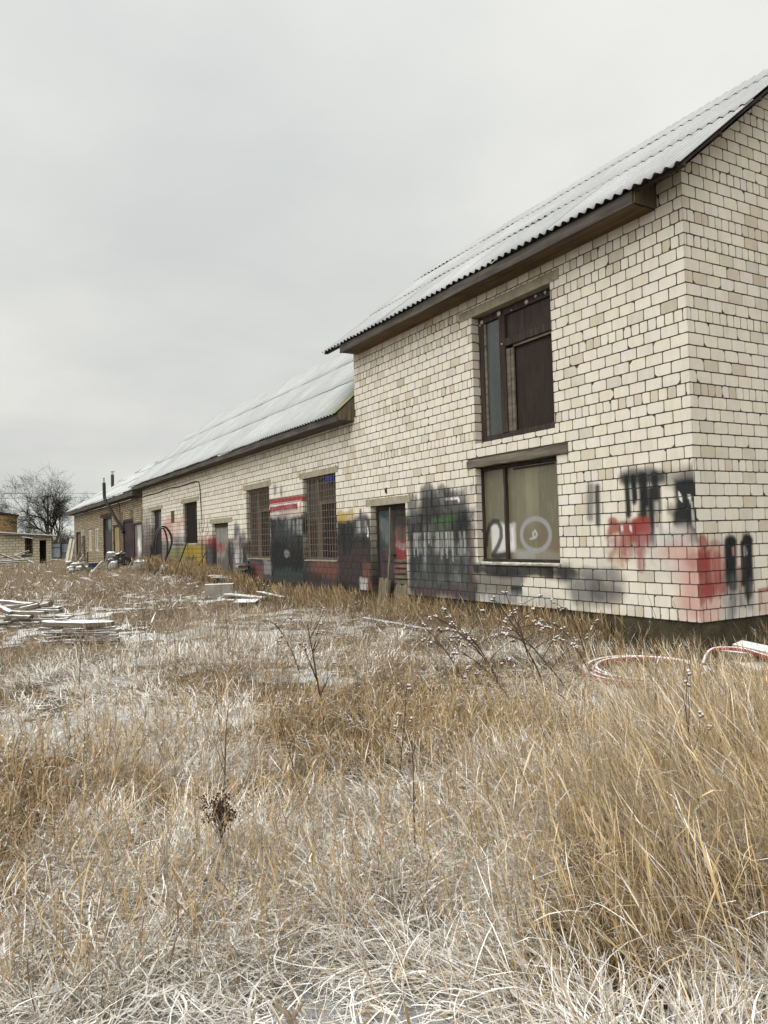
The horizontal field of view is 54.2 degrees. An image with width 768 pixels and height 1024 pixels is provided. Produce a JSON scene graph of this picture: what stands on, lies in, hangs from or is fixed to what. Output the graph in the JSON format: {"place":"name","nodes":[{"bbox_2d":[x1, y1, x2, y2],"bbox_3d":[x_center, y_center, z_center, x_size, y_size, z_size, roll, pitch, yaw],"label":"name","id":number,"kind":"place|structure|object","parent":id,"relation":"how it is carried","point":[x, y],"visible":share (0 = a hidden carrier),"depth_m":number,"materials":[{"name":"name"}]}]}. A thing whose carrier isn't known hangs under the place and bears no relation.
{"place":"outdoors","nodes":[
{"label":"outdoors","id":0,"kind":"place"},
{"bbox_2d":[0,554,767,1023],"bbox_3d":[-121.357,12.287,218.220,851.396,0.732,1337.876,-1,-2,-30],"label":"ground","id":1,"kind":"structure","parent":0,"point":[10,573],"depth_m":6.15,"materials":[{"name":"beige plant"}]},
{"bbox_2d":[0,512,18,534],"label":"brick outbuilding","id":2,"kind":"structure","parent":1,"relation":"on","point":[2,523],"depth_m":72.33,"materials":[{"name":"brick"}]},
{"bbox_2d":[0,492,18,514],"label":"bare tree","id":3,"kind":"object","parent":1,"relation":"on","point":[7,503],"visible":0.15,"depth_m":79.47,"materials":[{"name":"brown plant"}]},
{"bbox_2d":[0,621,20,624],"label":"plank","id":4,"kind":"object","parent":1,"relation":"on","point":[14,623],"visible":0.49,"depth_m":15.10,"materials":[{"name":"grey wood"}]},
{"bbox_2d":[3,618,42,621],"bbox_3d":[-7.202,2.178,15.202,0.920,0.057,0.209,-1,-2,0],"label":"plank","id":5,"kind":"object","parent":4,"relation":"on","point":[33,619],"visible":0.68,"depth_m":15.10,"materials":[{"name":"grey wood"}]},
{"bbox_2d":[6,614,33,618],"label":"plank","id":6,"kind":"object","parent":5,"relation":"on","point":[22,616],"visible":0.98,"depth_m":14.93,"materials":[{"name":"grey wood"}]},
{"bbox_2d":[0,605,13,614],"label":"plank","id":7,"kind":"object","parent":6,"relation":"on","point":[5,610],"visible":1,"depth_m":14.98,"materials":[{"name":"white wood"}]},
{"bbox_2d":[7,603,26,608],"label":"plank","id":8,"kind":"object","parent":7,"relation":"on","point":[15,606],"visible":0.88,"depth_m":15.08,"materials":[{"name":"grey wood"}]},
{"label":"plank","id":9,"kind":"object","parent":5,"relation":"on","visible":0},
{"bbox_2d":[40,615,73,617],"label":"plank","id":10,"kind":"object","parent":9,"relation":"on","point":[53,616],"visible":0.98,"depth_m":15.02,"materials":[{"name":"grey wood"}]},
{"bbox_2d":[12,610,47,614],"bbox_3d":[-7.136,2.020,15.118,0.659,0.079,0.212,1,-2,0],"label":"plank","id":11,"kind":"object","parent":10,"relation":"on","point":[27,612],"visible":0.92,"depth_m":15.02,"materials":[{"name":"grey wood"}]},
{"bbox_2d":[20,603,40,610],"bbox_3d":[-7.116,1.915,15.127,0.382,0.096,0.149,-12,-2,1],"label":"plank","id":12,"kind":"object","parent":11,"relation":"on","point":[29,607],"visible":0.99,"depth_m":15.06,"materials":[{"name":"grey wood"}]},
{"bbox_2d":[0,600,33,604],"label":"plank","id":13,"kind":"object","parent":12,"relation":"on","point":[12,602],"visible":0.93,"depth_m":15.09,"materials":[{"name":"grey wood"}]},
{"bbox_2d":[35,608,62,612],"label":"plank","id":14,"kind":"object","parent":11,"relation":"on","point":[51,610],"visible":0.88,"depth_m":15.06,"materials":[{"name":"grey wood"}]},
{"bbox_2d":[34,601,53,608],"bbox_3d":[-6.880,1.887,15.188,0.317,0.089,0.191,-13,-3,5],"label":"plank","id":15,"kind":"object","parent":14,"relation":"on","point":[46,604],"visible":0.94,"depth_m":15.10,"materials":[{"name":"grey wood"}]},
{"bbox_2d":[42,606,61,608],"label":"plank","id":16,"kind":"object","parent":14,"relation":"on","point":[58,607],"visible":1,"depth_m":15.09,"materials":[{"name":"grey wood"}]},
{"bbox_2d":[4,522,47,533],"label":"bare tree","id":17,"kind":"object","parent":1,"relation":"on","point":[33,528],"visible":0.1,"depth_m":66.47,"materials":[{"name":"brown plant"}]},
{"bbox_2d":[0,532,56,565],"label":"block shed","id":18,"kind":"structure","parent":1,"relation":"on","point":[39,546],"depth_m":56.82,"materials":[{"name":"brick"}]},
{"bbox_2d":[25,538,32,553],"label":"window","id":19,"kind":"structure","parent":18,"relation":"in","point":[28,538],"depth_m":56.91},
{"bbox_2d":[22,624,40,626],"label":"plank","id":20,"kind":"object","parent":1,"relation":"on","point":[24,625],"visible":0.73,"depth_m":14.99,"materials":[{"name":"grey wood"}]},
{"bbox_2d":[19,621,40,624],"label":"plank","id":21,"kind":"object","parent":20,"relation":"on","point":[29,622],"visible":0.82,"depth_m":14.99,"materials":[{"name":"grey wood"}]},
{"bbox_2d":[0,465,83,539],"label":"bare tree","id":22,"kind":"object","parent":1,"relation":"on","point":[55,514],"visible":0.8,"depth_m":69.68,"materials":[{"name":"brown plant"}]},
{"bbox_2d":[38,522,73,557],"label":"bare shrub","id":23,"kind":"object","parent":1,"relation":"on","point":[64,539],"visible":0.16,"depth_m":65.55,"materials":[{"name":"brown plant"}]},
{"bbox_2d":[42,640,69,643],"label":"plank","id":24,"kind":"object","parent":1,"relation":"on","point":[59,641],"visible":0.41,"depth_m":12.39,"materials":[{"name":"grey wood"}]},
{"bbox_2d":[49,636,85,639],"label":"plank","id":25,"kind":"object","parent":24,"relation":"on","point":[50,638],"visible":0.49,"depth_m":12.39,"materials":[{"name":"grey wood"}]},
{"bbox_2d":[40,634,59,636],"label":"plank","id":26,"kind":"object","parent":25,"relation":"on","point":[44,635],"visible":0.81,"depth_m":12.24,"materials":[{"name":"grey wood"}]},
{"bbox_2d":[40,526,73,542],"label":"bare shrub","id":27,"kind":"object","parent":1,"relation":"on","point":[58,534],"visible":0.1,"depth_m":65.89,"materials":[{"name":"brown plant"}]},
{"bbox_2d":[51,531,66,555],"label":"bare shrub","id":28,"kind":"object","parent":1,"relation":"on","point":[59,538],"visible":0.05,"depth_m":64.47,"materials":[{"name":"brown plant"}]},
{"bbox_2d":[52,543,74,557],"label":"metal fence","id":29,"kind":"object","parent":1,"relation":"on","point":[58,550],"visible":0.64,"depth_m":58.18,"materials":[{"name":"metal"}]},
{"bbox_2d":[65,539,72,561],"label":"plank","id":30,"kind":"object","parent":1,"relation":"on","point":[68,549],"visible":0.87,"depth_m":51.98,"materials":[{"name":"brown wood"}]},
{"bbox_2d":[69,539,75,560],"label":"plank","id":31,"kind":"object","parent":1,"relation":"on","point":[72,549],"visible":0.84,"depth_m":51.92,"materials":[{"name":"brown wood"}]},
{"bbox_2d":[65,491,92,519],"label":"bare tree","id":32,"kind":"object","parent":1,"relation":"on","point":[81,500],"visible":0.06,"depth_m":68.78,"materials":[{"name":"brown plant"}]},
{"bbox_2d":[77,631,83,685],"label":"dry stalk","id":33,"kind":"object","parent":1,"relation":"on","point":[80,659],"visible":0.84,"depth_m":8.34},
{"bbox_2d":[76,539,84,560],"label":"plank","id":34,"kind":"object","parent":1,"relation":"on","point":[80,549],"visible":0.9,"depth_m":49.67,"materials":[{"name":"brown wood"}]},
{"bbox_2d":[65,640,119,643],"bbox_3d":[-4.780,2.130,12.314,0.874,0.030,0.151,-2,-2,2],"label":"plank","id":35,"kind":"object","parent":1,"relation":"on","point":[67,642],"visible":0.42,"depth_m":12.25,"materials":[{"name":"grey wood"}]},
{"bbox_2d":[73,639,120,641],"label":"plank","id":36,"kind":"object","parent":35,"relation":"on","point":[96,640],"visible":0.48,"depth_m":12.23,"materials":[{"name":"grey wood"}]},
{"bbox_2d":[85,637,120,638],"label":"plank","id":37,"kind":"object","parent":36,"relation":"on","point":[106,638],"visible":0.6,"depth_m":12.23,"materials":[{"name":"grey wood"}]},
{"bbox_2d":[87,635,117,637],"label":"plank","id":38,"kind":"object","parent":37,"relation":"on","point":[103,636],"visible":0.59,"depth_m":12.25,"materials":[{"name":"grey wood"}]},
{"bbox_2d":[62,634,108,636],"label":"plank","id":39,"kind":"object","parent":38,"relation":"on","point":[68,635],"visible":0.64,"depth_m":12.24,"materials":[{"name":"grey wood"}]},
{"bbox_2d":[93,631,118,633],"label":"plank","id":40,"kind":"object","parent":39,"relation":"on","point":[110,632],"visible":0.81,"depth_m":12.23,"materials":[{"name":"grey wood"}]},
{"bbox_2d":[44,631,92,633],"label":"plank","id":41,"kind":"object","parent":40,"relation":"on","point":[55,632],"visible":0.78,"depth_m":12.24,"materials":[{"name":"grey wood"}]},
{"bbox_2d":[38,627,62,629],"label":"plank","id":42,"kind":"object","parent":41,"relation":"on","point":[45,628],"visible":0.79,"depth_m":12.25,"materials":[{"name":"grey wood"}]},
{"bbox_2d":[65,628,120,631],"bbox_3d":[-4.760,1.937,12.297,0.876,0.036,0.130,-2,-2,0],"label":"plank","id":43,"kind":"object","parent":41,"relation":"on","point":[98,630],"visible":0.84,"depth_m":12.24,"materials":[{"name":"grey wood"}]},
{"bbox_2d":[85,626,116,628],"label":"plank","id":44,"kind":"object","parent":43,"relation":"on","point":[102,627],"visible":0.81,"depth_m":12.25,"materials":[{"name":"grey wood"}]},
{"bbox_2d":[41,620,114,627],"bbox_3d":[-5.035,1.837,12.355,1.155,0.097,0.342,0,-2,0],"label":"plank","id":45,"kind":"object","parent":44,"relation":"on","point":[67,623],"visible":0.93,"depth_m":12.23,"materials":[{"name":"white wood"}]},
{"bbox_2d":[108,561,118,570],"bbox_3d":[-12.662,2.558,35.150,0.529,0.578,0.540,-1,-2,-30],"label":"round tank","id":46,"kind":"object","parent":1,"relation":"on","point":[111,564],"visible":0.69,"depth_m":34.95,"materials":[{"name":"metal"}]},
{"bbox_2d":[105,551,130,568],"bbox_3d":[-12.950,2.322,36.424,1.177,0.896,1.125,-1,-2,-30],"label":"scrap engine","id":47,"kind":"object","parent":1,"relation":"on","point":[120,558],"visible":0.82,"depth_m":36.20,"materials":[{"name":"grey metal"}]},
{"bbox_2d":[132,559,146,571],"bbox_3d":[-10.249,2.315,31.802,0.783,0.625,0.525,-1,-2,-30],"label":"boulder","id":48,"kind":"object","parent":1,"relation":"on","point":[137,562],"visible":0.3,"depth_m":31.59,"materials":[{"name":"stone"}]},
{"bbox_2d":[66,456,217,563],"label":"building","id":49,"kind":"structure","parent":1,"relation":"on","point":[112,526],"depth_m":42.39,"materials":[{"name":"brick"}]},
{"bbox_2d":[76,531,80,558],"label":"door","id":50,"kind":"structure","parent":49,"relation":"in","point":[78,534],"depth_m":53.20,"materials":[{"name":"brown wood"}]},
{"bbox_2d":[89,529,91,550],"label":"window","id":51,"kind":"structure","parent":49,"relation":"in","point":[90,531],"depth_m":48.18,"materials":[{"name":"beige wood"}]},
{"bbox_2d":[95,528,98,550],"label":"window","id":52,"kind":"structure","parent":49,"relation":"in","point":[96,529],"depth_m":45.85,"materials":[{"name":"beige wood"}]},
{"bbox_2d":[103,516,111,560],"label":"door","id":53,"kind":"structure","parent":49,"relation":"in","point":[107,521],"depth_m":43.22,"materials":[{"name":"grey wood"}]},
{"bbox_2d":[113,525,119,552],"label":"door","id":54,"kind":"structure","parent":49,"relation":"in","point":[116,530],"depth_m":40.54,"materials":[{"name":"brown wood"}]},
{"bbox_2d":[133,522,142,559],"bbox_3d":[-11.606,1.722,35.595,0.122,2.460,1.946,-1,-2,-30],"label":"door","id":55,"kind":"structure","parent":49,"relation":"in","point":[137,527],"depth_m":35.87,"materials":[{"name":"white metal"}]},
{"bbox_2d":[155,527,167,571],"bbox_3d":[-8.444,1.496,28.534,0.494,1.824,0.122,-1,-2,-30],"label":"pipe hoop","id":56,"kind":"object","parent":1,"relation":"on","point":[161,528],"visible":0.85,"depth_m":28.54,"materials":[{"name":"black rubber"}]},
{"bbox_2d":[152,525,172,574],"bbox_3d":[-8.489,1.470,28.751,0.796,1.926,0.234,-1,-2,-15],"label":"pipe hoop","id":57,"kind":"object","parent":1,"relation":"on","point":[171,537],"visible":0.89,"depth_m":28.76,"materials":[{"name":"black rubber"}]},
{"bbox_2d":[211,651,220,724],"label":"dry stalk","id":58,"kind":"object","parent":1,"relation":"on","point":[215,689],"visible":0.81,"depth_m":6.15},
{"bbox_2d":[194,790,239,870],"bbox_3d":[-0.780,1.530,3.546,0.210,0.449,0.200,-1,-2,-30],"label":"dry umbel","id":59,"kind":"object","parent":1,"relation":"on","point":[221,809],"visible":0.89,"depth_m":3.53,"materials":[{"name":"plant"}]},
{"bbox_2d":[209,575,224,583],"bbox_3d":[-4.961,2.067,22.601,0.748,0.336,0.399,-2,-2,8],"label":"makeshift bench","id":60,"kind":"object","parent":1,"relation":"on","point":[216,577],"visible":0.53,"depth_m":22.60,"materials":[{"name":"grey wood"}]},
{"bbox_2d":[205,583,233,598],"bbox_3d":[-4.549,2.181,20.783,0.771,0.380,0.360,-1,-2,-7],"label":"concrete block","id":61,"kind":"object","parent":1,"relation":"on","point":[211,589],"depth_m":20.61,"materials":[{"name":"concrete"}]},
{"bbox_2d":[213,711,237,791],"bbox_3d":[-0.939,1.475,4.468,0.128,0.598,0.088,-3,-2,28],"label":"dry stalk","id":62,"kind":"object","parent":1,"relation":"on","point":[224,769],"visible":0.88,"depth_m":4.44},
{"bbox_2d":[235,561,250,586],"bbox_3d":[-4.077,1.783,21.719,0.205,0.751,0.881,-1,-2,-30],"label":"broken stool","id":63,"kind":"object","parent":1,"relation":"on","point":[244,566],"visible":0.93,"depth_m":21.60,"materials":[{"name":"grey wood"}]},
{"bbox_2d":[128,353,361,610],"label":"building","id":64,"kind":"structure","parent":1,"relation":"on","point":[278,488],"depth_m":20.95,"materials":[{"name":"brick"}]},
{"bbox_2d":[155,510,161,556],"bbox_3d":[-9.664,0.914,32.076,0.233,1.992,1.844,-1,-2,-30],"label":"door","id":65,"kind":"structure","parent":64,"relation":"in","point":[157,513],"depth_m":32.28,"materials":[{"name":"grey wood"}]},
{"bbox_2d":[143,481,202,567],"bbox_3d":[-8.626,0.685,30.124,0.040,3.288,9.287,-1,-2,-30],"label":"cable","id":66,"kind":"object","parent":64,"relation":"attached to","point":[200,504],"visible":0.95,"depth_m":26.34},
{"bbox_2d":[185,502,197,542],"bbox_3d":[-6.998,0.396,27.516,0.116,1.484,1.844,-1,-2,-30],"label":"window","id":67,"kind":"structure","parent":64,"relation":"in","point":[191,536],"depth_m":27.61,"materials":[{"name":"wood"}]},
{"bbox_2d":[215,523,228,573],"bbox_3d":[-5.194,1.401,24.420,0.075,2.065,1.672,-1,-2,-30],"label":"door","id":68,"kind":"structure","parent":64,"relation":"in","point":[222,550],"depth_m":24.57,"materials":[{"name":"grey wood"}]},
{"bbox_2d":[247,487,270,559],"bbox_3d":[-3.518,0.339,21.374,0.185,2.010,1.872,-1,-2,-30],"label":"window","id":69,"kind":"structure","parent":64,"relation":"in","point":[258,502],"depth_m":21.45,"materials":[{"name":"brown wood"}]},
{"bbox_2d":[304,474,337,561],"bbox_3d":[-1.463,0.143,17.779,0.185,2.035,1.842,-1,-2,-30],"label":"window","id":70,"kind":"structure","parent":64,"relation":"in","point":[321,491],"depth_m":17.86,"materials":[{"name":"brown metal"}]},
{"bbox_2d":[223,593,267,597],"bbox_3d":[-3.622,2.196,19.697,1.675,0.042,0.274,-2,-1,44],"label":"board","id":71,"kind":"object","parent":1,"relation":"on","point":[240,595],"visible":0.73,"depth_m":19.60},
{"bbox_2d":[233,599,257,602],"bbox_3d":[-3.410,2.205,18.665,0.561,0.030,0.693,-2,0,0],"label":"board","id":72,"kind":"object","parent":1,"relation":"on","point":[244,600],"visible":0.61,"depth_m":18.59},
{"bbox_2d":[256,591,285,597],"bbox_3d":[-2.872,2.091,19.037,0.149,0.052,1.316,0,1,-37],"label":"plank","id":73,"kind":"object","parent":1,"relation":"on","point":[263,592],"visible":0.69,"depth_m":19.08,"materials":[{"name":"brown wood"}]},
{"bbox_2d":[265,616,299,673],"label":"burdock","id":74,"kind":"object","parent":1,"relation":"on","point":[275,623],"visible":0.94,"depth_m":8.95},
{"bbox_2d":[274,1002,303,1023],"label":"forked twig","id":75,"kind":"object","parent":1,"relation":"on","point":[287,1014],"visible":0.98,"depth_m":2.30,"materials":[{"name":"wood"}]},
{"bbox_2d":[280,724,309,809],"bbox_3d":[-0.484,1.472,4.190,0.147,0.585,0.095,-3,-2,26],"label":"dry stalk","id":76,"kind":"object","parent":1,"relation":"on","point":[292,756],"visible":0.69,"depth_m":4.17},
{"bbox_2d":[303,607,336,733],"bbox_3d":[-0.542,1.281,5.963,0.303,1.049,0.257,-1,-2,-30],"label":"dry stalk","id":77,"kind":"object","parent":1,"relation":"on","point":[313,650],"visible":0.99,"depth_m":5.96,"materials":[{"name":"plant"}]},
{"bbox_2d":[0,615,767,1023],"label":"golden grass","id":78,"kind":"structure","parent":1,"relation":"on","point":[652,781],"depth_m":3.17,"materials":[{"name":"plant"}]},
{"bbox_2d":[377,578,390,616],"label":"splintered boards","id":79,"kind":"object","parent":1,"relation":"on","point":[382,584],"visible":0.46,"depth_m":15.14,"materials":[{"name":"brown wood"}]},
{"bbox_2d":[386,507,390,603],"bbox_3d":[0.086,0.905,14.908,0.048,2.004,0.245,-3,-2,36],"label":"wooden pole","id":80,"kind":"object","parent":1,"relation":"on","point":[388,575],"visible":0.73,"depth_m":14.93,"materials":[{"name":"brown wood"}]},
{"bbox_2d":[393,582,409,618],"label":"splintered boards","id":81,"kind":"object","parent":1,"relation":"on","point":[400,588],"visible":0.38,"depth_m":14.54,"materials":[{"name":"brown wood"}]},
{"bbox_2d":[393,679,412,776],"bbox_3d":[0.122,1.387,4.649,0.068,0.696,0.182,-1,-2,-30],"label":"dry stalk","id":82,"kind":"object","parent":1,"relation":"on","point":[399,713],"visible":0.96,"depth_m":4.66,"materials":[{"name":"plant"}]},
{"bbox_2d":[399,731,422,861],"bbox_3d":[0.129,1.337,3.550,0.114,0.736,0.109,-2,-2,3],"label":"dry stalk","id":83,"kind":"object","parent":1,"relation":"on","point":[413,786],"visible":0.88,"depth_m":3.56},
{"bbox_2d":[421,623,468,690],"bbox_3d":[0.674,1.510,7.838,0.511,0.716,0.370,-3,-2,25],"label":"burdock","id":84,"kind":"object","parent":1,"relation":"on","point":[430,641],"visible":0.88,"depth_m":7.82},
{"bbox_2d":[427,608,509,695],"bbox_3d":[0.831,1.377,7.369,0.748,0.925,0.312,-1,-2,-14],"label":"burdock","id":85,"kind":"object","parent":1,"relation":"on","point":[450,617],"visible":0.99,"depth_m":7.33,"materials":[{"name":"plant"}]},
{"bbox_2d":[437,621,515,695],"bbox_3d":[0.915,1.424,7.131,0.783,0.803,0.207,-1,-2,-10],"label":"burdock","id":86,"kind":"object","parent":1,"relation":"on","point":[468,637],"visible":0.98,"depth_m":7.12,"materials":[{"name":"plant"}]},
{"bbox_2d":[451,648,513,707],"bbox_3d":[0.909,1.518,6.810,0.610,0.583,0.172,-1,-2,-18],"label":"burdock","id":87,"kind":"object","parent":1,"relation":"on","point":[469,666],"visible":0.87,"depth_m":6.80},
{"bbox_2d":[490,596,551,690],"bbox_3d":[1.423,1.312,7.254,0.698,1.028,0.380,-1,-2,-30],"label":"burdock","id":88,"kind":"object","parent":1,"relation":"on","point":[526,617],"visible":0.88,"depth_m":7.28,"materials":[{"name":"plant"}]},
{"bbox_2d":[501,591,542,685],"bbox_3d":[1.476,1.339,7.946,0.427,1.015,0.391,-2,-2,15],"label":"burdock","id":89,"kind":"object","parent":1,"relation":"on","point":[506,619],"visible":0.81,"depth_m":7.93,"materials":[{"name":"plant"}]},
{"bbox_2d":[508,610,536,673],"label":"burdock","id":90,"kind":"object","parent":1,"relation":"on","point":[515,613],"visible":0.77,"depth_m":8.47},
{"bbox_2d":[502,620,578,702],"bbox_3d":[1.451,1.401,6.840,0.700,0.837,0.198,-2,-2,1],"label":"burdock","id":91,"kind":"object","parent":1,"relation":"on","point":[539,624],"visible":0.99,"depth_m":6.85,"materials":[{"name":"plant"}]},
{"bbox_2d":[322,69,767,665],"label":"brick building","id":92,"kind":"structure","parent":1,"relation":"on","point":[560,397],"depth_m":10.10,"materials":[{"name":"white brick"}]},
{"bbox_2d":[376,504,407,591],"bbox_3d":[0.220,0.979,14.988,0.136,2.250,1.388,-1,-2,-30],"label":"door","id":93,"kind":"structure","parent":92,"relation":"in","point":[398,563],"depth_m":15.08,"materials":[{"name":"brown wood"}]},
{"bbox_2d":[478,288,554,442],"bbox_3d":[2.069,-2.215,11.716,0.122,2.095,1.939,-1,-2,-30],"label":"window","id":94,"kind":"structure","parent":92,"relation":"in","point":[515,324],"depth_m":11.74,"materials":[{"name":"brown wood"}]},
{"bbox_2d":[481,457,560,562],"bbox_3d":[2.131,0.000,11.621,0.105,1.537,1.927,-1,-2,-30],"label":"window","id":95,"kind":"structure","parent":92,"relation":"in","point":[520,515],"depth_m":11.66,"materials":[{"name":"brown wood"}]},
{"bbox_2d":[538,618,589,673],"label":"burdock","id":96,"kind":"object","parent":1,"relation":"on","point":[555,624],"visible":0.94,"depth_m":7.93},
{"bbox_2d":[550,598,598,665],"bbox_3d":[2.115,1.401,8.340,0.498,0.908,0.228,-1,-2,-7],"label":"burdock","id":97,"kind":"object","parent":1,"relation":"on","point":[565,608],"visible":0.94,"depth_m":8.30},
{"bbox_2d":[580,655,716,689],"bbox_3d":[2.899,1.726,8.214,1.529,0.171,1.406,-1,-2,-30],"label":"pipe coil","id":98,"kind":"object","parent":1,"relation":"on","point":[612,657],"visible":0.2,"depth_m":8.32,"materials":[{"name":"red plastic"}]},
{"bbox_2d":[647,594,661,703],"bbox_3d":[2.334,1.233,6.500,0.112,1.098,0.112,-1,-2,-30],"label":"dry stalk","id":99,"kind":"object","parent":1,"relation":"on","point":[657,644],"visible":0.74,"depth_m":6.51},
{"bbox_2d":[673,601,702,717],"bbox_3d":[2.156,1.182,5.310,0.180,1.108,0.105,-1,-2,-30],"label":"dry stalk","id":100,"kind":"object","parent":1,"relation":"on","point":[690,654],"visible":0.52,"depth_m":5.29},
{"bbox_2d":[682,669,712,842],"bbox_3d":[1.516,1.222,3.673,0.149,0.923,0.126,-1,-2,-30],"label":"dry stalk","id":101,"kind":"object","parent":1,"relation":"on","point":[699,714],"visible":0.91,"depth_m":3.68,"materials":[{"name":"plant"}]},
{"bbox_2d":[702,646,767,664],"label":"red pipe","id":102,"kind":"object","parent":1,"relation":"on","point":[730,648],"visible":0.64,"depth_m":8.47,"materials":[{"name":"plastic"}]},
{"bbox_2d":[719,650,764,670],"bbox_3d":[4.094,1.721,8.539,0.400,0.300,0.350,-1,-2,-30],"label":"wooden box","id":103,"kind":"object","parent":1,"relation":"on","point":[742,656],"visible":0.13,"depth_m":8.41,"materials":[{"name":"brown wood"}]},
{"bbox_2d":[732,640,767,654],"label":"white board","id":104,"kind":"object","parent":103,"relation":"on","point":[760,646],"visible":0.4,"depth_m":8.50,"materials":[{"name":"wood"}]},
{"bbox_2d":[732,660,767,676],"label":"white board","id":105,"kind":"object","parent":1,"relation":"on","point":[753,665],"depth_m":8.20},
{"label":"beam","id":106,"kind":"object","parent":1,"relation":"on","visible":0},
{"bbox_2d":[0,559,27,562],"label":"beam","id":107,"kind":"structure","parent":106,"relation":"on","point":[14,560],"depth_m":52.30,"materials":[{"name":"grey wood"}]},
{"bbox_2d":[0,0,767,541],"label":"sky","id":108,"kind":"structure","parent":0,"point":[200,199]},
{"bbox_2d":[362,617,433,632],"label":"beam","id":109,"kind":"structure","parent":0,"point":[395,623],"depth_m":13.12,"materials":[{"name":"grey wood"}]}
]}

